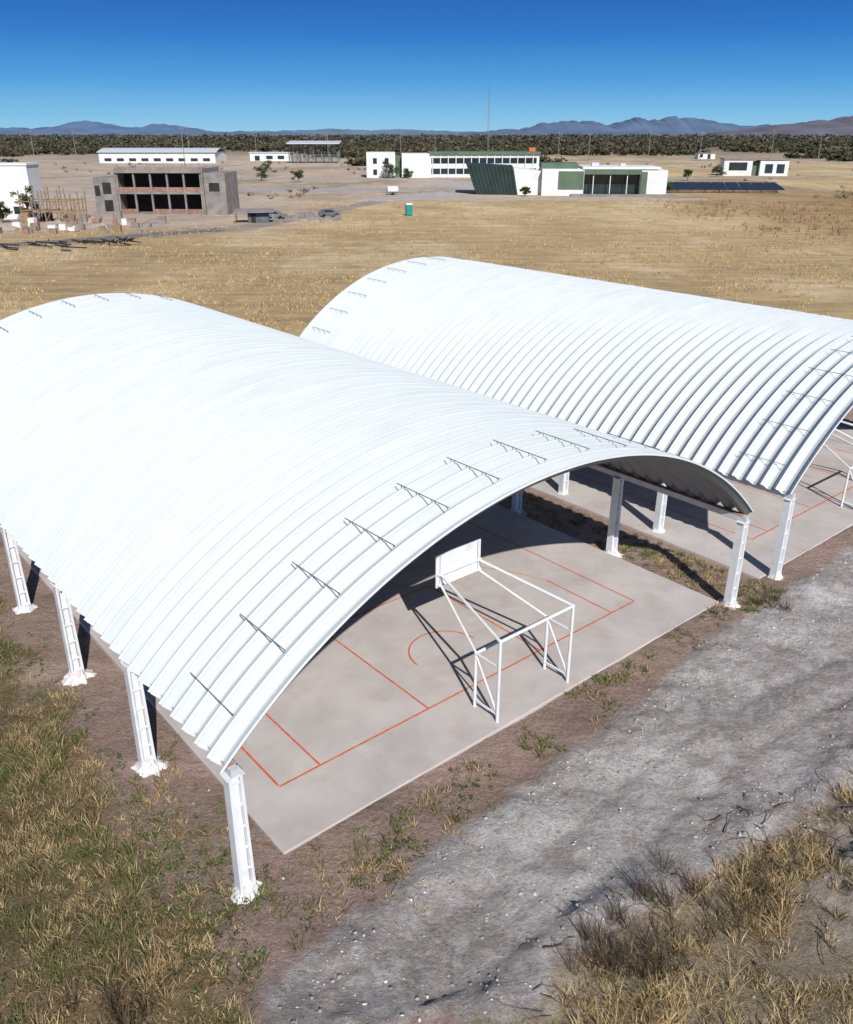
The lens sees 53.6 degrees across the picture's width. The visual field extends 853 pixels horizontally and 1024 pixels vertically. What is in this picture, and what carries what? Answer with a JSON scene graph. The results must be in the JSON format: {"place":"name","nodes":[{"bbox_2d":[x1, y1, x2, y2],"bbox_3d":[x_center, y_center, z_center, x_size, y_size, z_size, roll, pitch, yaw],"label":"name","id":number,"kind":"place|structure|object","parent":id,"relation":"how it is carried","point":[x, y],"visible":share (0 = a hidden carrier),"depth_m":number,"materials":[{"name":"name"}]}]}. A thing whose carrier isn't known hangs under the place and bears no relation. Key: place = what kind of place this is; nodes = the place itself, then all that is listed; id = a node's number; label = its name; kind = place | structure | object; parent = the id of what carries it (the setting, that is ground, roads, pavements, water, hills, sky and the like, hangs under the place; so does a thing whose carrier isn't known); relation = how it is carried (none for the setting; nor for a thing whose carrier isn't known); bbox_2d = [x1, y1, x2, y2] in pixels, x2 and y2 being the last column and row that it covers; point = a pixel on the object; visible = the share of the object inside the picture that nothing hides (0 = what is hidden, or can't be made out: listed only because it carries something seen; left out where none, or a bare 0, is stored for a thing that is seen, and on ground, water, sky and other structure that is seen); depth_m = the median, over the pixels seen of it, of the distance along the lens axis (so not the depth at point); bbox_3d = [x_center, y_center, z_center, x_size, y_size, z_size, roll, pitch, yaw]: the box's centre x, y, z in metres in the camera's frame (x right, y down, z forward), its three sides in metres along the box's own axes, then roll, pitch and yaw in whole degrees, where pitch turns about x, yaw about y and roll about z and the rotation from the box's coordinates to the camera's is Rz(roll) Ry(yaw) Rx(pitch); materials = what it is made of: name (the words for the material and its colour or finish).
{"place":"outdoors","nodes":[
{"label":"outdoors","id":0,"kind":"place"},
{"bbox_2d":[0,120,299,133],"bbox_3d":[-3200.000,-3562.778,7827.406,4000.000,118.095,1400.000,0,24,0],"label":"mountain range","id":1,"kind":"structure","parent":0,"point":[84,127],"depth_m":7478.95,"materials":[{"name":"blue stone"}]},
{"bbox_2d":[97,148,226,162],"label":"white warehouse","id":2,"kind":"structure","parent":0,"point":[160,155],"depth_m":480.00,"materials":[{"name":"grey paint"}]},
{"bbox_2d":[104,158,209,160],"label":"windows","id":3,"kind":"structure","parent":2,"relation":"in","point":[106,159],"depth_m":480.00,"materials":[{"name":"grey glass"}]},
{"bbox_2d":[247,128,474,133],"bbox_3d":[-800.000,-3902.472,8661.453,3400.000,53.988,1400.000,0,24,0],"label":"mountain range","id":4,"kind":"structure","parent":0,"point":[351,131],"depth_m":8324.64,"materials":[{"name":"stone"}]},
{"bbox_2d":[0,134,852,1023],"bbox_3d":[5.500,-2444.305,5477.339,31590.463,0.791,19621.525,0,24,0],"label":"ground","id":5,"kind":"structure","parent":0,"point":[790,732],"depth_m":23.01,"materials":[{"name":"soil"}]},
{"bbox_2d":[0,201,12,221],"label":"broadleaf tree","id":6,"kind":"object","parent":5,"relation":"on","point":[6,210],"visible":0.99,"depth_m":162.41,"materials":[{"name":"green plant"}]},
{"bbox_2d":[0,221,21,230],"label":"rubble pile","id":7,"kind":"object","parent":5,"relation":"on","point":[6,226],"visible":0.63,"depth_m":151.09,"materials":[{"name":"stone"}]},
{"bbox_2d":[0,162,45,218],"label":"white hall","id":8,"kind":"structure","parent":5,"relation":"on","point":[16,176],"depth_m":171.56,"materials":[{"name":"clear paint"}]},
{"bbox_2d":[0,207,21,215],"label":"windows","id":9,"kind":"structure","parent":8,"relation":"in","point":[16,209],"depth_m":169.94,"materials":[{"name":"grey glass"}]},
{"bbox_2d":[10,185,38,213],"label":"broadleaf tree","id":10,"kind":"object","parent":5,"relation":"on","point":[25,197],"visible":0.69,"depth_m":165.24,"materials":[{"name":"green plant"}]},
{"bbox_2d":[17,186,87,221],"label":"timber scaffold","id":11,"kind":"object","parent":5,"relation":"on","point":[50,209],"visible":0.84,"depth_m":163.63,"materials":[{"name":"brown wood"}]},
{"bbox_2d":[41,219,65,225],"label":"rubble pile","id":12,"kind":"object","parent":5,"relation":"on","point":[58,221],"visible":0.73,"depth_m":159.02,"materials":[{"name":"stone"}]},
{"bbox_2d":[11,218,127,230],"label":"cement bag pile","id":13,"kind":"object","parent":5,"relation":"on","point":[61,226],"visible":0.75,"depth_m":151.81,"materials":[{"name":"white paper"}]},
{"bbox_2d":[0,237,140,250],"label":"steel member pile","id":14,"kind":"object","parent":5,"relation":"on","point":[82,241],"visible":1,"depth_m":129.96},
{"bbox_2d":[19,213,121,233],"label":"timber stack","id":15,"kind":"object","parent":5,"relation":"on","point":[116,227],"visible":0.77,"depth_m":148.93,"materials":[{"name":"brown wood"}]},
{"bbox_2d":[15,214,135,233],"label":"stacked bricks","id":16,"kind":"object","parent":5,"relation":"on","point":[94,221],"visible":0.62,"depth_m":158.28,"materials":[{"name":"red brick"}]},
{"bbox_2d":[0,211,166,232],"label":"concrete block stack","id":17,"kind":"object","parent":5,"relation":"on","point":[117,215],"visible":0.67,"depth_m":161.12,"materials":[{"name":"grey concrete"}]},
{"bbox_2d":[78,216,106,221],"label":"rubble pile","id":18,"kind":"object","parent":5,"relation":"on","point":[90,219],"visible":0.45,"depth_m":166.37,"materials":[{"name":"concrete"}]},
{"bbox_2d":[85,222,108,228],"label":"rubble pile","id":19,"kind":"object","parent":5,"relation":"on","point":[92,226],"visible":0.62,"depth_m":154.39,"materials":[{"name":"stone"}]},
{"bbox_2d":[92,175,118,213],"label":"side wing","id":20,"kind":"structure","parent":5,"relation":"on","point":[100,199],"depth_m":179.20,"materials":[{"name":"grey concrete"}]},
{"bbox_2d":[94,183,113,210],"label":"wing openings","id":21,"kind":"object","parent":20,"relation":"attached to","point":[106,187],"visible":1,"depth_m":178.70,"materials":[{"name":"grey glass"}]},
{"bbox_2d":[142,219,168,224],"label":"rubble pile","id":22,"kind":"object","parent":5,"relation":"on","point":[156,222],"visible":0.82,"depth_m":161.00,"materials":[{"name":"concrete"}]},
{"bbox_2d":[113,166,218,214],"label":"frame","id":23,"kind":"object","parent":5,"relation":"on","point":[119,181],"visible":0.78,"depth_m":177.87,"materials":[{"name":"concrete"}]},
{"bbox_2d":[114,167,198,169],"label":"roof parapet","id":24,"kind":"structure","parent":23,"relation":"on","point":[175,168],"depth_m":175.57,"materials":[{"name":"concrete"}]},
{"bbox_2d":[119,187,202,213],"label":"infill walls","id":25,"kind":"structure","parent":23,"relation":"on","point":[162,189],"depth_m":177.87,"materials":[{"name":"brick"}]},
{"bbox_2d":[124,173,201,210],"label":"window openings","id":26,"kind":"object","parent":23,"relation":"attached to","point":[194,201],"visible":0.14,"depth_m":182.10,"materials":[{"name":"black"}]},
{"bbox_2d":[178,127,184,163],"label":"utility pole","id":27,"kind":"object","parent":5,"relation":"on","point":[182,143],"visible":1,"depth_m":439.66,"materials":[{"name":"concrete"}]},
{"bbox_2d":[203,171,239,214],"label":"block wing","id":28,"kind":"structure","parent":5,"relation":"on","point":[224,200],"depth_m":178.71,"materials":[{"name":"grey concrete"}]},
{"bbox_2d":[209,183,219,190],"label":"block openings","id":29,"kind":"object","parent":28,"relation":"in","point":[213,186],"visible":1,"depth_m":177.11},
{"bbox_2d":[234,208,273,223],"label":"site shed","id":30,"kind":"structure","parent":5,"relation":"on","point":[258,215],"depth_m":163.37,"materials":[{"name":"metal"}]},
{"bbox_2d":[251,214,255,222],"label":"door","id":31,"kind":"structure","parent":30,"relation":"in","point":[253,218],"depth_m":163.23,"materials":[{"name":"grey metal"}]},
{"bbox_2d":[252,166,267,180],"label":"broadleaf tree","id":32,"kind":"object","parent":5,"relation":"on","point":[263,173],"visible":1,"depth_m":305.63,"materials":[{"name":"green plant"}]},
{"bbox_2d":[260,160,272,171],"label":"broadleaf tree","id":33,"kind":"object","parent":5,"relation":"on","point":[267,166],"visible":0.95,"depth_m":370.11,"materials":[{"name":"green plant"}]},
{"bbox_2d":[248,152,293,160],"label":"white shed","id":34,"kind":"structure","parent":5,"relation":"on","point":[269,156],"depth_m":516.31,"materials":[{"name":"grey paint"}]},
{"bbox_2d":[269,211,286,218],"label":"parked car","id":35,"kind":"object","parent":5,"relation":"on","point":[279,214],"visible":0.7,"depth_m":170.89,"materials":[{"name":"paint"}]},
{"bbox_2d":[290,170,303,181],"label":"broadleaf tree","id":36,"kind":"object","parent":5,"relation":"on","point":[298,173],"visible":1,"depth_m":295.08,"materials":[{"name":"green plant"}]},
{"bbox_2d":[272,212,340,221],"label":"stacked building materials","id":37,"kind":"object","parent":5,"relation":"on","point":[310,217],"visible":0.97,"depth_m":168.67,"materials":[{"name":"concrete"}]},
{"bbox_2d":[304,209,319,214],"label":"rubble pile","id":38,"kind":"object","parent":5,"relation":"on","point":[315,212],"visible":0.56,"depth_m":178.99,"materials":[{"name":"concrete"}]},
{"bbox_2d":[286,141,341,162],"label":"open steel-framed shed","id":39,"kind":"object","parent":5,"relation":"on","point":[315,147],"visible":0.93,"depth_m":483.97,"materials":[{"name":"grey paint"}]},
{"bbox_2d":[318,209,340,216],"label":"parked car","id":40,"kind":"object","parent":5,"relation":"on","point":[324,212],"visible":0.81,"depth_m":174.60,"materials":[{"name":"paint"}]},
{"bbox_2d":[0,504,718,854],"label":"concrete court slab","id":41,"kind":"structure","parent":5,"relation":"on","point":[334,700],"depth_m":27.62,"materials":[{"name":"grey concrete"}]},
{"bbox_2d":[241,522,634,786],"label":"court line markings","id":42,"kind":"object","parent":41,"relation":"on","point":[289,736],"visible":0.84,"depth_m":27.77,"materials":[{"name":"red paint"}]},
{"bbox_2d":[387,565,539,588],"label":"court line markings","id":43,"kind":"object","parent":41,"relation":"on","point":[481,567],"visible":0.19,"depth_m":33.36,"materials":[{"name":"red paint"}]},
{"bbox_2d":[435,539,574,722],"bbox_3d":[1.992,3.426,26.504,3.200,4.020,4.092,-19,30,-36],"label":"basketball goal frame","id":44,"kind":"object","parent":41,"relation":"on","point":[457,563],"visible":1,"depth_m":26.42,"materials":[{"name":"white paint"}]},
{"bbox_2d":[0,293,753,904],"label":"arched canopy","id":45,"kind":"object","parent":5,"relation":"on","point":[218,527],"visible":1,"depth_m":25.15,"materials":[{"name":"white metal"}]},
{"bbox_2d":[366,152,394,177],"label":"block","id":46,"kind":"structure","parent":5,"relation":"on","point":[379,156],"depth_m":323.91,"materials":[{"name":"white paint"}]},
{"bbox_2d":[373,158,388,174],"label":"windows","id":47,"kind":"structure","parent":46,"relation":"attached to","point":[374,162],"depth_m":323.76,"materials":[{"name":"grey glass"}]},
{"bbox_2d":[381,160,393,177],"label":"broadleaf tree","id":48,"kind":"object","parent":5,"relation":"on","point":[387,164],"visible":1,"depth_m":319.37,"materials":[{"name":"green plant"}]},
{"bbox_2d":[0,503,777,1023],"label":"broadleaf weeds","id":49,"kind":"object","parent":5,"relation":"on","point":[188,899],"visible":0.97,"depth_m":20.32,"materials":[{"name":"green plant"}]},
{"bbox_2d":[386,186,397,194],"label":"water tank trailer","id":50,"kind":"object","parent":5,"relation":"on","point":[391,190],"visible":1,"depth_m":235.72,"materials":[{"name":"metal"}]},
{"bbox_2d":[384,165,400,177],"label":"broadleaf tree","id":51,"kind":"object","parent":5,"relation":"on","point":[395,169],"visible":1,"depth_m":321.02,"materials":[{"name":"green plant"}]},
{"bbox_2d":[395,155,401,177],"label":"connector","id":52,"kind":"object","parent":5,"relation":"on","point":[398,160],"visible":0.71,"depth_m":326.03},
{"bbox_2d":[402,168,412,176],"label":"broadleaf tree","id":53,"kind":"object","parent":5,"relation":"on","point":[406,170],"visible":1,"depth_m":322.07,"materials":[{"name":"green plant"}]},
{"bbox_2d":[405,203,412,215],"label":"portable toilet","id":54,"kind":"object","parent":5,"relation":"on","point":[408,209],"visible":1,"depth_m":176.76,"materials":[{"name":"teal plastic"}]},
{"bbox_2d":[407,206,411,214],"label":"door","id":55,"kind":"structure","parent":54,"relation":"in","point":[409,208],"depth_m":176.75,"materials":[{"name":"teal plastic"}]},
{"bbox_2d":[401,153,428,177],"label":"stair block","id":56,"kind":"structure","parent":5,"relation":"on","point":[417,164],"depth_m":323.08,"materials":[{"name":"white paint"}]},
{"bbox_2d":[0,594,852,1023],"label":"dry grass and weeds","id":57,"kind":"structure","parent":5,"relation":"on","point":[36,846],"depth_m":18.81,"materials":[{"name":"brown plant"}]},
{"bbox_2d":[0,133,852,165],"bbox_3d":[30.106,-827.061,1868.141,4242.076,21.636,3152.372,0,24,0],"label":"distant trees","id":58,"kind":"object","parent":5,"relation":"on","point":[13,145],"visible":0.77,"depth_m":932.03,"materials":[{"name":"green plant"}]},
{"bbox_2d":[111,492,790,990],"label":"verge grass","id":59,"kind":"structure","parent":5,"relation":"on","point":[661,562],"depth_m":21.49,"materials":[{"name":"plant"}]},
{"bbox_2d":[55,161,852,198],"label":"field shrubs","id":60,"kind":"object","parent":5,"relation":"on","point":[307,191],"visible":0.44,"depth_m":249.17,"materials":[{"name":"green plant"}]},
{"bbox_2d":[429,154,539,176],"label":"long wing","id":61,"kind":"structure","parent":5,"relation":"on","point":[460,165],"depth_m":327.40,"materials":[{"name":"white paint"}]},
{"bbox_2d":[432,155,533,176],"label":"fins","id":62,"kind":"object","parent":61,"relation":"attached to","point":[471,162],"visible":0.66,"depth_m":327.25,"materials":[{"name":"white paint"}]},
{"bbox_2d":[427,151,540,154],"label":"roof band","id":63,"kind":"object","parent":61,"relation":"on","point":[477,152],"visible":0.86,"depth_m":325.93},
{"bbox_2d":[431,158,536,173],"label":"window bands","id":64,"kind":"object","parent":61,"relation":"attached to","point":[474,160],"depth_m":327.61,"materials":[{"name":"grey glass"}]},
{"bbox_2d":[124,550,852,1022],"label":"gravel clods","id":65,"kind":"object","parent":5,"relation":"on","point":[574,840],"visible":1,"depth_m":20.82,"materials":[{"name":"stone"}]},
{"bbox_2d":[487,83,489,147],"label":"telecom mast","id":66,"kind":"object","parent":5,"relation":"on","point":[489,117],"visible":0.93,"depth_m":624.26,"materials":[{"name":"metal"}]},
{"bbox_2d":[466,162,516,194],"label":"slanted building facade","id":67,"kind":"structure","parent":5,"relation":"on","point":[490,166],"depth_m":235.81,"materials":[{"name":"metal"}]},
{"bbox_2d":[468,166,516,194],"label":"fins","id":68,"kind":"object","parent":67,"relation":"attached to","point":[495,180],"visible":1,"depth_m":235.69,"materials":[{"name":"grey metal"}]},
{"bbox_2d":[519,186,530,194],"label":"broadleaf tree","id":69,"kind":"object","parent":5,"relation":"on","point":[527,190],"visible":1,"depth_m":230.78,"materials":[{"name":"green plant"}]},
{"bbox_2d":[513,167,541,194],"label":"angled white wall","id":70,"kind":"structure","parent":5,"relation":"on","point":[528,178],"depth_m":235.25,"materials":[{"name":"white paint"}]},
{"bbox_2d":[540,167,584,195],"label":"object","id":71,"kind":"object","parent":5,"relation":"on","point":[549,182],"visible":0.5,"depth_m":232.97,"materials":[{"name":"white paint"}]},
{"bbox_2d":[540,162,577,168],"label":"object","id":72,"kind":"structure","parent":71,"relation":"on","point":[558,165],"depth_m":234.56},
{"bbox_2d":[558,171,583,189],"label":"green wall","id":73,"kind":"structure","parent":71,"relation":"attached to","point":[570,180],"depth_m":232.02,"materials":[{"name":"green paint"}]},
{"bbox_2d":[578,165,660,168],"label":"portico roof","id":74,"kind":"structure","parent":71,"relation":"on","point":[618,167],"depth_m":230.31,"materials":[{"name":"white paint"}]},
{"bbox_2d":[591,162,625,165],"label":"roof units","id":75,"kind":"object","parent":74,"relation":"on","point":[597,164],"visible":0.93,"depth_m":235.90,"materials":[{"name":"grey paint"}]},
{"bbox_2d":[585,169,641,174],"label":"fascia","id":76,"kind":"structure","parent":74,"relation":"attached to","point":[617,171],"depth_m":230.36,"materials":[{"name":"paint"}]},
{"bbox_2d":[299,256,852,580],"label":"arched canopy","id":77,"kind":"object","parent":5,"relation":"on","point":[757,396],"visible":0.98,"depth_m":40.58,"materials":[{"name":"white metal"}]},
{"bbox_2d":[584,174,638,193],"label":"mullions","id":78,"kind":"object","parent":5,"relation":"on","point":[607,183],"visible":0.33,"depth_m":234.39,"materials":[{"name":"metal"}]},
{"bbox_2d":[570,194,674,196],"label":"plinth","id":79,"kind":"structure","parent":5,"relation":"on","point":[636,195],"depth_m":230.83,"materials":[{"name":"concrete"}]},
{"bbox_2d":[592,174,627,193],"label":"columns","id":80,"kind":"structure","parent":79,"relation":"on","point":[609,184],"depth_m":232.19,"materials":[{"name":"white paint"}]},
{"bbox_2d":[638,169,667,193],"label":"wall","id":81,"kind":"structure","parent":5,"relation":"on","point":[656,181],"depth_m":230.87,"materials":[{"name":"white paint"}]},
{"bbox_2d":[640,172,647,193],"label":"wall panel","id":82,"kind":"object","parent":81,"relation":"attached to","point":[644,177],"visible":1,"depth_m":230.99,"materials":[{"name":"green paint"}]},
{"bbox_2d":[484,757,852,1023],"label":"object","id":83,"kind":"object","parent":5,"relation":"on","point":[775,865],"visible":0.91,"depth_m":19.28,"materials":[{"name":"brown plant"}]},
{"bbox_2d":[666,182,673,192],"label":"broadleaf tree","id":84,"kind":"object","parent":5,"relation":"on","point":[669,187],"visible":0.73,"depth_m":243.96,"materials":[{"name":"green plant"}]},
{"bbox_2d":[683,169,692,180],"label":"broadleaf tree","id":85,"kind":"object","parent":5,"relation":"on","point":[688,172],"visible":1,"depth_m":305.63,"materials":[{"name":"green plant"}]},
{"bbox_2d":[529,426,852,578],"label":"concrete court slab","id":86,"kind":"structure","parent":5,"relation":"on","point":[818,524],"depth_m":38.84,"materials":[{"name":"grey concrete"}]},
{"bbox_2d":[570,439,852,539],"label":"court line markings","id":87,"kind":"object","parent":86,"relation":"on","point":[752,488],"visible":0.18,"depth_m":39.67,"materials":[{"name":"red paint"}]},
{"bbox_2d":[824,421,852,506],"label":"basketball goal frame","id":88,"kind":"object","parent":86,"relation":"on","point":[846,465],"visible":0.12,"depth_m":39.00,"materials":[{"name":"white paint"}]},
{"bbox_2d":[695,153,715,158],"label":"white block","id":89,"kind":"structure","parent":5,"relation":"on","point":[706,155],"depth_m":553.18,"materials":[{"name":"paint"}]},
{"bbox_2d":[711,163,726,176],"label":"broadleaf tree","id":90,"kind":"object","parent":5,"relation":"on","point":[717,169],"visible":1,"depth_m":333.52,"materials":[{"name":"green plant"}]},
{"bbox_2d":[670,182,784,192],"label":"solar panel array","id":91,"kind":"object","parent":5,"relation":"on","point":[733,186],"visible":0.88,"depth_m":251.25,"materials":[{"name":"glass"}]},
{"bbox_2d":[719,158,791,175],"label":"plain outbuilding","id":92,"kind":"structure","parent":5,"relation":"on","point":[757,167],"depth_m":339.77,"materials":[{"name":"white paint"}]},
{"bbox_2d":[729,162,784,172],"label":"windows","id":93,"kind":"structure","parent":92,"relation":"in","point":[732,165],"depth_m":339.29,"materials":[{"name":"grey glass"}]},
{"bbox_2d":[0,198,852,333],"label":"straw field","id":94,"kind":"structure","parent":0,"point":[407,254],"depth_m":117.28,"materials":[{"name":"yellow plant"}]},
{"bbox_2d":[0,0,852,131],"label":"sky","id":95,"kind":"structure","parent":0,"point":[208,65],"materials":[{"name":"blue"}]},
{"bbox_2d":[583,173,639,193],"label":"recess glass","id":96,"kind":"object","parent":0,"point":[604,188],"visible":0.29,"depth_m":234.55,"materials":[{"name":"black glass"}]},
{"bbox_2d":[461,116,771,133],"bbox_3d":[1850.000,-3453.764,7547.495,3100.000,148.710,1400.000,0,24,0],"label":"mountain range","id":97,"kind":"structure","parent":0,"point":[665,125],"depth_m":7188.41,"materials":[{"name":"stone"}]},
{"bbox_2d":[708,116,852,134],"bbox_3d":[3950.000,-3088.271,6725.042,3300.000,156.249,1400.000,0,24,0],"label":"mountain range","id":98,"kind":"structure","parent":0,"point":[840,126],"depth_m":6433.86,"materials":[{"name":"stone"}]}
]}

